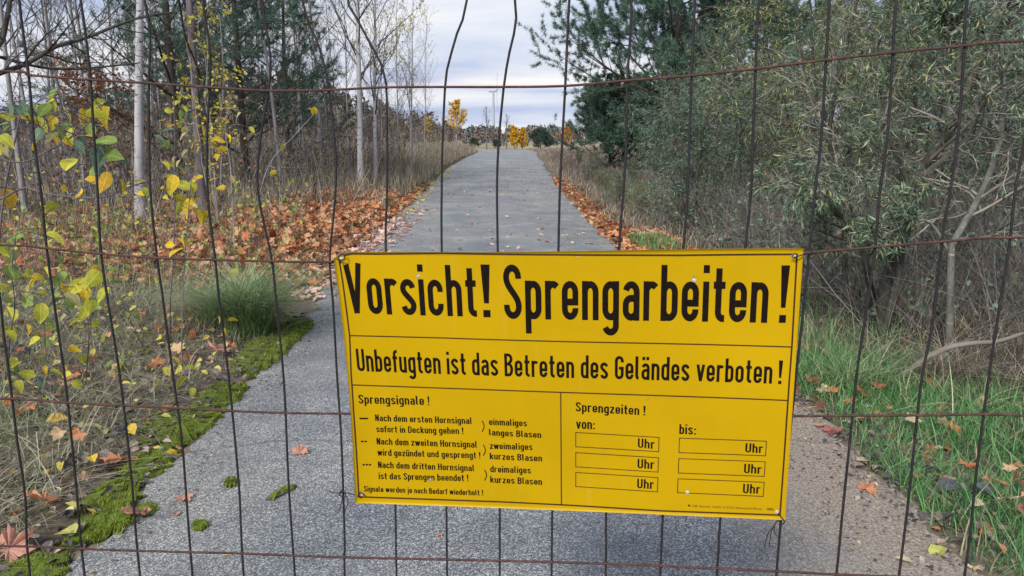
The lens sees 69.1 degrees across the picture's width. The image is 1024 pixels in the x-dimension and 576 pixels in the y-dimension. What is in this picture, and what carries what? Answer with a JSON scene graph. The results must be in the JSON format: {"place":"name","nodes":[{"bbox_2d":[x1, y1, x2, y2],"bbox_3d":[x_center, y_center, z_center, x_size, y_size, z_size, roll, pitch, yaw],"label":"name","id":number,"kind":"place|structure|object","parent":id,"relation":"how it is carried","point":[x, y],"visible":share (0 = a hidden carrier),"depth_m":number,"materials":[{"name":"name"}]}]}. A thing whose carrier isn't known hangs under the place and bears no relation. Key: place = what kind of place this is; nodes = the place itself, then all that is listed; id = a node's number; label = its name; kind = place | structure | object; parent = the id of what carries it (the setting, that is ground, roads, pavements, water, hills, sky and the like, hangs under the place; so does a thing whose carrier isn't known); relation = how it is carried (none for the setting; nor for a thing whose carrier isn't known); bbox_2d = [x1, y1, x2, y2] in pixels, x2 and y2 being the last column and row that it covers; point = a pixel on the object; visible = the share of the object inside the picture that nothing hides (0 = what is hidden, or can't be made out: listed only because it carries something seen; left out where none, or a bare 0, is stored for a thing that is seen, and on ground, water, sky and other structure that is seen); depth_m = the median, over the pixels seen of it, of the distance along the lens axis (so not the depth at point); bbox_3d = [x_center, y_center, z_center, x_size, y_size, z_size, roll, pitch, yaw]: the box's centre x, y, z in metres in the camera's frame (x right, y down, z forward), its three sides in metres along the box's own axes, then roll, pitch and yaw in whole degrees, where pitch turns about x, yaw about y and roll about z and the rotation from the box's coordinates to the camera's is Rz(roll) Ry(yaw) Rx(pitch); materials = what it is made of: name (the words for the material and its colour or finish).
{"place":"outdoors","nodes":[
{"label":"outdoors","id":0,"kind":"place"},
{"bbox_2d":[0,143,475,575],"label":"matted grass","id":1,"kind":"structure","parent":0,"point":[103,397],"depth_m":5.30,"materials":[{"name":"plant"}]},
{"bbox_2d":[0,92,1023,575],"bbox_3d":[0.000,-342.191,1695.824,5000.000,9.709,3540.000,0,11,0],"label":"ground","id":2,"kind":"structure","parent":0,"point":[102,478],"depth_m":5.11,"materials":[{"name":"soil"}]},
{"bbox_2d":[0,0,13,47],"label":"dark bough","id":3,"kind":"object","parent":2,"relation":"on","point":[3,31],"visible":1,"depth_m":6.17,"materials":[{"name":"brown plant"}]},
{"bbox_2d":[0,524,35,562],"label":"fallen maple leaf","id":4,"kind":"object","parent":2,"relation":"on","point":[11,535],"visible":0.85,"depth_m":2.81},
{"bbox_2d":[3,0,53,188],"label":"slender bare tree","id":5,"kind":"object","parent":2,"relation":"on","point":[22,94],"visible":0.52,"depth_m":19.32,"materials":[{"name":"grey plant"}]},
{"bbox_2d":[0,540,73,575],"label":"moss","id":6,"kind":"object","parent":2,"relation":"on","point":[40,566],"visible":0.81,"depth_m":2.74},
{"bbox_2d":[0,33,74,187],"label":"bare bush","id":7,"kind":"object","parent":2,"relation":"on","point":[39,143],"visible":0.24,"depth_m":19.38,"materials":[{"name":"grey plant"}]},
{"bbox_2d":[0,0,78,211],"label":"slender bare tree","id":8,"kind":"object","parent":2,"relation":"on","point":[19,167],"visible":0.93,"depth_m":14.46,"materials":[{"name":"grey plant"}]},
{"bbox_2d":[2,0,89,181],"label":"slender bare tree","id":9,"kind":"object","parent":2,"relation":"on","point":[48,44],"visible":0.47,"depth_m":22.04,"materials":[{"name":"grey plant"}]},
{"bbox_2d":[0,201,109,414],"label":"leafy shrub","id":10,"kind":"object","parent":2,"relation":"on","point":[78,288],"visible":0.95,"depth_m":3.33,"materials":[{"name":"green plant"}]},
{"bbox_2d":[6,0,109,194],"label":"slender bare tree","id":11,"kind":"object","parent":2,"relation":"on","point":[74,50],"visible":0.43,"depth_m":18.12,"materials":[{"name":"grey plant"}]},
{"bbox_2d":[0,20,145,101],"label":"sagging bough","id":12,"kind":"object","parent":2,"relation":"on","point":[50,68],"visible":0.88,"depth_m":9.45,"materials":[{"name":"brown plant"}]},
{"bbox_2d":[4,0,149,198],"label":"slender bare tree","id":13,"kind":"object","parent":2,"relation":"on","point":[76,21],"visible":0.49,"depth_m":16.07,"materials":[{"name":"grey plant"}]},
{"bbox_2d":[22,39,157,204],"bbox_3d":[-8.543,-3.220,15.208,2.258,3.320,2.386,3,12,14],"label":"brown leaved beech","id":14,"kind":"object","parent":2,"relation":"on","point":[97,86],"visible":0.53,"depth_m":15.05,"materials":[{"name":"grey plant"}]},
{"bbox_2d":[0,89,184,238],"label":"leafy shrub","id":15,"kind":"object","parent":2,"relation":"on","point":[8,197],"visible":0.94,"depth_m":2.45,"materials":[{"name":"green plant"}]},
{"bbox_2d":[43,55,156,176],"bbox_3d":[-13.378,-5.438,23.587,3.328,4.213,3.406,8,14,33],"label":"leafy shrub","id":16,"kind":"object","parent":2,"relation":"on","point":[96,119],"visible":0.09,"depth_m":23.49,"materials":[{"name":"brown plant"}]},
{"bbox_2d":[68,0,135,175],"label":"slender bare tree","id":17,"kind":"object","parent":2,"relation":"on","point":[110,34],"visible":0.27,"depth_m":24.97,"materials":[{"name":"grey plant"}]},
{"bbox_2d":[59,489,146,551],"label":"moss","id":18,"kind":"object","parent":2,"relation":"on","point":[112,521],"visible":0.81,"depth_m":3.05,"materials":[{"name":"plant"}]},
{"bbox_2d":[0,0,218,100],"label":"leaning bough","id":19,"kind":"object","parent":2,"relation":"on","point":[71,42],"visible":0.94,"depth_m":8.15,"materials":[{"name":"brown plant"}]},
{"bbox_2d":[79,450,174,504],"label":"moss","id":20,"kind":"object","parent":2,"relation":"on","point":[124,482],"visible":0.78,"depth_m":3.48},
{"bbox_2d":[134,0,146,219],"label":"white birch","id":21,"kind":"object","parent":2,"relation":"on","point":[138,128],"visible":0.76,"depth_m":13.20,"materials":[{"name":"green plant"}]},
{"bbox_2d":[0,275,282,533],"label":"green verge grass","id":22,"kind":"structure","parent":2,"relation":"on","point":[3,425],"depth_m":4.34,"materials":[{"name":"plant"}]},
{"bbox_2d":[115,1,194,171],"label":"slender bare tree","id":23,"kind":"object","parent":2,"relation":"on","point":[157,92],"visible":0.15,"depth_m":22.99,"materials":[{"name":"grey plant"}]},
{"bbox_2d":[7,0,308,194],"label":"pine","id":24,"kind":"object","parent":2,"relation":"on","point":[171,76],"visible":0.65,"depth_m":16.28,"materials":[{"name":"green plant"}]},
{"bbox_2d":[0,154,322,415],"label":"stems","id":25,"kind":"object","parent":2,"relation":"on","point":[90,244],"visible":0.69,"depth_m":7.89,"materials":[{"name":"plant"}]},
{"bbox_2d":[0,174,313,374],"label":"weed leaves","id":26,"kind":"object","parent":25,"relation":"on","point":[57,294],"visible":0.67,"depth_m":7.87,"materials":[{"name":"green plant"}]},
{"bbox_2d":[149,441,188,463],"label":"moss","id":27,"kind":"object","parent":2,"relation":"on","point":[167,447],"visible":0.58,"depth_m":3.76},
{"bbox_2d":[154,96,207,365],"bbox_3d":[-2.335,-0.411,5.322,0.304,1.866,0.882,-6,13,-29],"label":"yellow sapling","id":28,"kind":"object","parent":2,"relation":"on","point":[185,204],"visible":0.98,"depth_m":5.23,"materials":[{"name":"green plant"}]},
{"bbox_2d":[144,94,218,184],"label":"bare bush","id":29,"kind":"object","parent":2,"relation":"on","point":[168,132],"visible":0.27,"depth_m":21.48,"materials":[{"name":"brown plant"}]},
{"bbox_2d":[135,406,229,446],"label":"moss","id":30,"kind":"object","parent":2,"relation":"on","point":[189,434],"visible":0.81,"depth_m":4.05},
{"bbox_2d":[156,316,237,403],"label":"weed","id":31,"kind":"object","parent":2,"relation":"on","point":[180,380],"visible":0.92,"depth_m":4.58,"materials":[{"name":"green plant"}]},
{"bbox_2d":[159,0,246,221],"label":"yellow leaved shrub","id":32,"kind":"object","parent":2,"relation":"on","point":[211,140],"visible":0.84,"depth_m":12.44,"materials":[{"name":"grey plant"}]},
{"bbox_2d":[0,102,405,207],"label":"brown underleaves","id":33,"kind":"object","parent":2,"relation":"on","point":[190,161],"visible":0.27,"depth_m":17.27,"materials":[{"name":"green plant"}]},
{"bbox_2d":[116,270,291,322],"bbox_3d":[-2.574,0.099,6.500,1.665,0.366,1.796,-5,12,-23],"label":"sedge tussock","id":34,"kind":"object","parent":2,"relation":"on","point":[185,313],"visible":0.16,"depth_m":6.43,"materials":[{"name":"green plant"}]},
{"bbox_2d":[0,100,408,209],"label":"green underleaves","id":35,"kind":"object","parent":2,"relation":"on","point":[181,164],"visible":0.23,"depth_m":16.86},
{"bbox_2d":[124,0,291,173],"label":"pine","id":36,"kind":"object","parent":2,"relation":"on","point":[248,124],"visible":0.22,"depth_m":23.30,"materials":[{"name":"green plant"}]},
{"bbox_2d":[186,0,233,222],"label":"dark poplar","id":37,"kind":"object","parent":2,"relation":"on","point":[201,184],"visible":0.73,"depth_m":12.83,"materials":[{"name":"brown plant"}]},
{"bbox_2d":[176,0,234,113],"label":"hooked bough","id":38,"kind":"object","parent":37,"relation":"attached to","point":[185,36],"visible":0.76,"depth_m":12.25,"materials":[{"name":"brown plant"}]},
{"bbox_2d":[0,51,420,221],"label":"undergrowth","id":39,"kind":"object","parent":2,"relation":"on","point":[193,163],"visible":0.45,"depth_m":17.15,"materials":[{"name":"plant"}]},
{"bbox_2d":[0,180,426,517],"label":"leaf litter","id":40,"kind":"object","parent":2,"relation":"on","point":[303,241],"visible":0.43,"depth_m":10.24,"materials":[{"name":"plant"}]},
{"bbox_2d":[188,380,249,408],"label":"moss","id":41,"kind":"object","parent":2,"relation":"on","point":[220,394],"visible":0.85,"depth_m":4.53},
{"bbox_2d":[0,65,454,144],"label":"hillside wood","id":42,"kind":"object","parent":2,"relation":"on","point":[341,95],"visible":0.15,"depth_m":96.93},
{"bbox_2d":[183,89,272,183],"bbox_3d":[-7.549,-3.830,19.509,2.238,2.767,2.186,9,15,39],"label":"bare bush","id":43,"kind":"object","parent":2,"relation":"on","point":[223,169],"visible":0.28,"depth_m":19.58,"materials":[{"name":"brown plant"}]},
{"bbox_2d":[110,0,348,187],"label":"pine","id":44,"kind":"object","parent":2,"relation":"on","point":[305,80],"visible":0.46,"depth_m":20.18,"materials":[{"name":"green plant"}]},
{"bbox_2d":[79,238,388,341],"bbox_3d":[-2.077,0.051,6.024,3.057,0.650,2.812,0,11,0],"label":"sedge tussock","id":45,"kind":"object","parent":2,"relation":"on","point":[254,317],"visible":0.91,"depth_m":5.91,"materials":[{"name":"plant"}]},
{"bbox_2d":[0,132,467,214],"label":"pale underleaves","id":46,"kind":"object","parent":2,"relation":"on","point":[162,187],"visible":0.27,"depth_m":15.83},
{"bbox_2d":[0,122,470,232],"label":"pale undergrowth","id":47,"kind":"object","parent":2,"relation":"on","point":[320,186],"visible":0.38,"depth_m":15.80,"materials":[{"name":"plant"}]},
{"bbox_2d":[204,0,314,180],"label":"slender bare tree","id":48,"kind":"object","parent":2,"relation":"on","point":[271,93],"visible":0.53,"depth_m":19.23,"materials":[{"name":"grey plant"}]},
{"bbox_2d":[203,100,316,263],"bbox_3d":[-3.206,-1.216,8.947,0.973,2.013,1.878,-11,16,-43],"label":"sparse sapling","id":49,"kind":"object","parent":2,"relation":"on","point":[251,129],"visible":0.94,"depth_m":8.56,"materials":[{"name":"yellow plant"}]},
{"bbox_2d":[229,314,314,378],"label":"moss","id":50,"kind":"object","parent":2,"relation":"on","point":[298,329],"visible":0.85,"depth_m":5.57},
{"bbox_2d":[0,163,576,513],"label":"yellow litter","id":51,"kind":"object","parent":2,"relation":"on","point":[72,504],"visible":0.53,"depth_m":4.92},
{"bbox_2d":[201,0,377,172],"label":"pine","id":52,"kind":"object","parent":2,"relation":"on","point":[282,63],"visible":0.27,"depth_m":25.91,"materials":[{"name":"green plant"}]},
{"bbox_2d":[247,0,340,174],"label":"slender bare tree","id":53,"kind":"object","parent":2,"relation":"on","point":[303,141],"visible":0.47,"depth_m":24.16,"materials":[{"name":"grey plant"}]},
{"bbox_2d":[270,0,360,174],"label":"slender bare tree","id":54,"kind":"object","parent":2,"relation":"on","point":[313,47],"visible":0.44,"depth_m":24.89,"materials":[{"name":"grey plant"}]},
{"bbox_2d":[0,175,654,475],"bbox_3d":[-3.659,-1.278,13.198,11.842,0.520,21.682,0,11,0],"label":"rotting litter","id":55,"kind":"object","parent":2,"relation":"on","point":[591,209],"visible":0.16,"depth_m":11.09,"materials":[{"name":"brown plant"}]},
{"bbox_2d":[314,0,362,160],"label":"slender bare tree","id":56,"kind":"object","parent":2,"relation":"on","point":[333,66],"visible":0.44,"depth_m":27.94,"materials":[{"name":"grey plant"}]},
{"bbox_2d":[310,85,380,167],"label":"bare bush","id":57,"kind":"object","parent":2,"relation":"on","point":[330,122],"visible":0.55,"depth_m":26.39,"materials":[{"name":"brown plant"}]},
{"bbox_2d":[318,0,379,154],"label":"slender bare tree","id":58,"kind":"object","parent":2,"relation":"on","point":[346,60],"visible":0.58,"depth_m":32.55,"materials":[{"name":"grey plant"}]},
{"bbox_2d":[302,0,397,187],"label":"birch","id":59,"kind":"object","parent":2,"relation":"on","point":[357,53],"visible":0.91,"depth_m":19.83,"materials":[{"name":"white plant"}]},
{"bbox_2d":[337,0,424,184],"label":"birch","id":60,"kind":"object","parent":2,"relation":"on","point":[375,68],"visible":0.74,"depth_m":21.61,"materials":[{"name":"white plant"}]},
{"bbox_2d":[363,0,406,150],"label":"slender bare tree","id":61,"kind":"object","parent":2,"relation":"on","point":[381,102],"visible":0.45,"depth_m":38.53,"materials":[{"name":"grey plant"}]},
{"bbox_2d":[361,1,419,163],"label":"slender bare tree","id":62,"kind":"object","parent":2,"relation":"on","point":[397,89],"visible":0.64,"depth_m":31.89,"materials":[{"name":"grey plant"}]},
{"bbox_2d":[382,0,432,176],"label":"birch sapling","id":63,"kind":"object","parent":2,"relation":"on","point":[402,58],"visible":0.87,"depth_m":24.94,"materials":[{"name":"grey plant"}]},
{"bbox_2d":[398,15,429,154],"bbox_3d":[-4.914,-9.876,36.966,2.101,7.038,2.536,-3,12,-17],"label":"slender bare tree","id":64,"kind":"object","parent":2,"relation":"on","point":[410,90],"visible":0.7,"depth_m":36.73,"materials":[{"name":"grey plant"}]},
{"bbox_2d":[399,5,439,150],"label":"slender bare tree","id":65,"kind":"object","parent":2,"relation":"on","point":[425,89],"visible":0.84,"depth_m":42.43,"materials":[{"name":"grey plant"}]},
{"bbox_2d":[280,171,583,300],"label":"pinkish litter","id":66,"kind":"object","parent":2,"relation":"on","point":[377,240],"visible":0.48,"depth_m":11.31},
{"bbox_2d":[441,99,468,144],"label":"golden birch","id":67,"kind":"object","parent":2,"relation":"on","point":[455,111],"visible":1,"depth_m":60.35,"materials":[{"name":"yellow plant"}]},
{"bbox_2d":[0,276,1013,575],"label":"dark litter","id":68,"kind":"object","parent":2,"relation":"on","point":[196,400],"visible":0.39,"depth_m":3.85,"materials":[{"name":"plant"}]},
{"bbox_2d":[527,126,554,147],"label":"pine","id":69,"kind":"object","parent":2,"relation":"on","point":[543,137],"visible":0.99,"depth_m":92.72,"materials":[{"name":"green plant"}]},
{"bbox_2d":[71,268,1022,575],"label":"edge grit","id":70,"kind":"object","parent":2,"relation":"on","point":[797,394],"visible":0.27,"depth_m":3.32,"materials":[{"name":"gravel"}]},
{"bbox_2d":[548,70,661,167],"bbox_3d":[3.689,-6.709,29.591,5.077,4.105,4.649,-3,12,-17],"label":"young pine","id":71,"kind":"object","parent":2,"relation":"on","point":[592,110],"visible":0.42,"depth_m":29.14,"materials":[{"name":"green plant"}]},
{"bbox_2d":[594,169,632,206],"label":"willow shrub","id":72,"kind":"object","parent":2,"relation":"on","point":[618,178],"visible":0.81,"depth_m":16.37,"materials":[{"name":"green plant"}]},
{"bbox_2d":[575,65,694,171],"bbox_3d":[5.323,-6.327,28.074,4.416,3.900,4.823,-5,12,-24],"label":"young pine","id":73,"kind":"object","parent":2,"relation":"on","point":[611,119],"visible":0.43,"depth_m":27.96,"materials":[{"name":"green plant"}]},
{"bbox_2d":[615,178,664,217],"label":"willow shrub","id":74,"kind":"object","parent":2,"relation":"on","point":[638,184],"visible":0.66,"depth_m":14.70,"materials":[{"name":"green plant"}]},
{"bbox_2d":[513,0,831,172],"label":"pine","id":75,"kind":"object","parent":2,"relation":"on","point":[599,22],"visible":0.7,"depth_m":26.04,"materials":[{"name":"green plant"}]},
{"bbox_2d":[622,36,749,191],"bbox_3d":[4.357,-4.400,18.875,3.362,4.250,4.232,2,12,11],"label":"willow shrub","id":76,"kind":"object","parent":2,"relation":"on","point":[682,94],"visible":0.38,"depth_m":18.68,"materials":[{"name":"green plant"}]},
{"bbox_2d":[591,75,793,235],"bbox_3d":[2.975,-2.026,11.773,2.994,2.664,2.827,-5,12,-22],"label":"willow shrub","id":77,"kind":"object","parent":2,"relation":"on","point":[700,158],"visible":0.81,"depth_m":11.88,"materials":[{"name":"green plant"}]},
{"bbox_2d":[551,148,866,239],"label":"brown stems","id":78,"kind":"object","parent":2,"relation":"on","point":[585,178],"visible":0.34,"depth_m":20.39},
{"bbox_2d":[434,124,1021,141],"bbox_3d":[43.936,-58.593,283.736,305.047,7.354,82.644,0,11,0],"label":"autumn wood","id":79,"kind":"object","parent":2,"relation":"on","point":[480,135],"visible":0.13,"depth_m":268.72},
{"bbox_2d":[674,15,801,184],"bbox_3d":[6.695,-5.067,20.319,3.558,4.730,4.253,11,15,43],"label":"willow shrub","id":80,"kind":"object","parent":2,"relation":"on","point":[737,74],"visible":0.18,"depth_m":20.01,"materials":[{"name":"green plant"}]},
{"bbox_2d":[637,1,854,203],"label":"willow shrub","id":81,"kind":"object","parent":2,"relation":"on","point":[762,143],"visible":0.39,"depth_m":14.91,"materials":[{"name":"green plant"}]},
{"bbox_2d":[624,0,884,162],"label":"pine","id":82,"kind":"object","parent":2,"relation":"on","point":[712,3],"visible":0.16,"depth_m":29.71,"materials":[{"name":"green plant"}]},
{"bbox_2d":[551,176,1022,519],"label":"edge litter","id":83,"kind":"object","parent":2,"relation":"on","point":[625,242],"visible":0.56,"depth_m":12.18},
{"bbox_2d":[710,0,914,181],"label":"willow shrub","id":84,"kind":"object","parent":2,"relation":"on","point":[807,54],"visible":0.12,"depth_m":17.23,"materials":[{"name":"green plant"}]},
{"bbox_2d":[609,154,1023,337],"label":"dry stems","id":85,"kind":"object","parent":2,"relation":"on","point":[801,231],"visible":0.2,"depth_m":8.44,"materials":[{"name":"plant"}]},
{"bbox_2d":[618,167,1023,324],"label":"scrub leaves","id":86,"kind":"object","parent":2,"relation":"on","point":[938,308],"visible":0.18,"depth_m":8.43,"materials":[{"name":"plant"}]},
{"bbox_2d":[626,229,1023,575],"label":"fresh grass","id":87,"kind":"structure","parent":2,"relation":"on","point":[897,393],"depth_m":3.97,"materials":[{"name":"plant"}]},
{"bbox_2d":[637,110,1023,379],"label":"tangled twigs","id":88,"kind":"object","parent":2,"relation":"on","point":[919,255],"visible":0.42,"depth_m":6.19,"materials":[{"name":"plant"}]},
{"bbox_2d":[692,0,994,235],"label":"willow shrub","id":89,"kind":"object","parent":2,"relation":"on","point":[817,71],"visible":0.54,"depth_m":10.29,"materials":[{"name":"green plant"}]},
{"bbox_2d":[725,0,1023,356],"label":"crooked willow","id":90,"kind":"object","parent":2,"relation":"on","point":[802,190],"visible":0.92,"depth_m":5.59,"materials":[{"name":"green plant"}]},
{"bbox_2d":[800,333,952,398],"bbox_3d":[2.185,0.524,4.573,1.373,0.291,1.376,0,11,0],"label":"sedge tussock","id":91,"kind":"object","parent":2,"relation":"on","point":[849,375],"visible":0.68,"depth_m":4.65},
{"bbox_2d":[784,0,989,202],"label":"willow shrub","id":92,"kind":"object","parent":2,"relation":"on","point":[869,33],"visible":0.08,"depth_m":15.18,"materials":[{"name":"green plant"}]},
{"bbox_2d":[796,339,1023,547],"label":"verge leaves","id":93,"kind":"object","parent":2,"relation":"on","point":[861,390],"visible":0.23,"depth_m":4.15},
{"bbox_2d":[802,316,1023,388],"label":"sedge tussock","id":94,"kind":"object","parent":2,"relation":"on","point":[957,368],"visible":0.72,"depth_m":4.81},
{"bbox_2d":[808,0,1021,157],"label":"pine","id":95,"kind":"object","parent":2,"relation":"on","point":[908,29],"visible":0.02,"depth_m":32.90,"materials":[{"name":"green plant"}]},
{"bbox_2d":[825,0,1023,226],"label":"willow shrub","id":96,"kind":"object","parent":2,"relation":"on","point":[939,112],"visible":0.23,"depth_m":10.52,"materials":[{"name":"green plant"}]},
{"bbox_2d":[882,0,1023,221],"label":"willow shrub","id":97,"kind":"object","parent":2,"relation":"on","point":[997,183],"visible":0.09,"depth_m":13.01,"materials":[{"name":"green plant"}]},
{"bbox_2d":[894,331,1023,379],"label":"fallen branch","id":98,"kind":"object","parent":2,"relation":"on","point":[938,352],"visible":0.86,"depth_m":4.62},
{"bbox_2d":[904,0,1023,225],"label":"willow shrub","id":99,"kind":"object","parent":2,"relation":"on","point":[986,157],"visible":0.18,"depth_m":8.72,"materials":[{"name":"green plant"}]},
{"bbox_2d":[0,141,1023,245],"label":"heath grass","id":100,"kind":"structure","parent":0,"point":[544,150],"depth_m":21.76,"materials":[{"name":"plant"}]},
{"bbox_2d":[0,0,1023,138],"label":"sky","id":101,"kind":"structure","parent":0,"point":[481,48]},
{"bbox_2d":[64,149,983,575],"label":"road","id":102,"kind":"structure","parent":0,"point":[810,535],"depth_m":3.10,"materials":[{"name":"asphalt"}]},
{"bbox_2d":[0,0,1023,575],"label":"fence","id":103,"kind":"object","parent":102,"relation":"on","point":[340,412],"visible":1,"depth_m":1.39,"materials":[{"name":"metal"}]},
{"bbox_2d":[334,248,802,519],"bbox_3d":[0.092,0.190,1.446,0.878,0.560,0.028,1,11,7],"label":"warning sign","id":104,"kind":"object","parent":103,"relation":"attached to","point":[659,382],"visible":1,"depth_m":1.44,"materials":[{"name":"yellow metal"}]},
{"bbox_2d":[578,180,1023,573],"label":"dry verge grass","id":105,"kind":"structure","parent":0,"point":[840,293],"depth_m":5.66,"materials":[{"name":"plant"}]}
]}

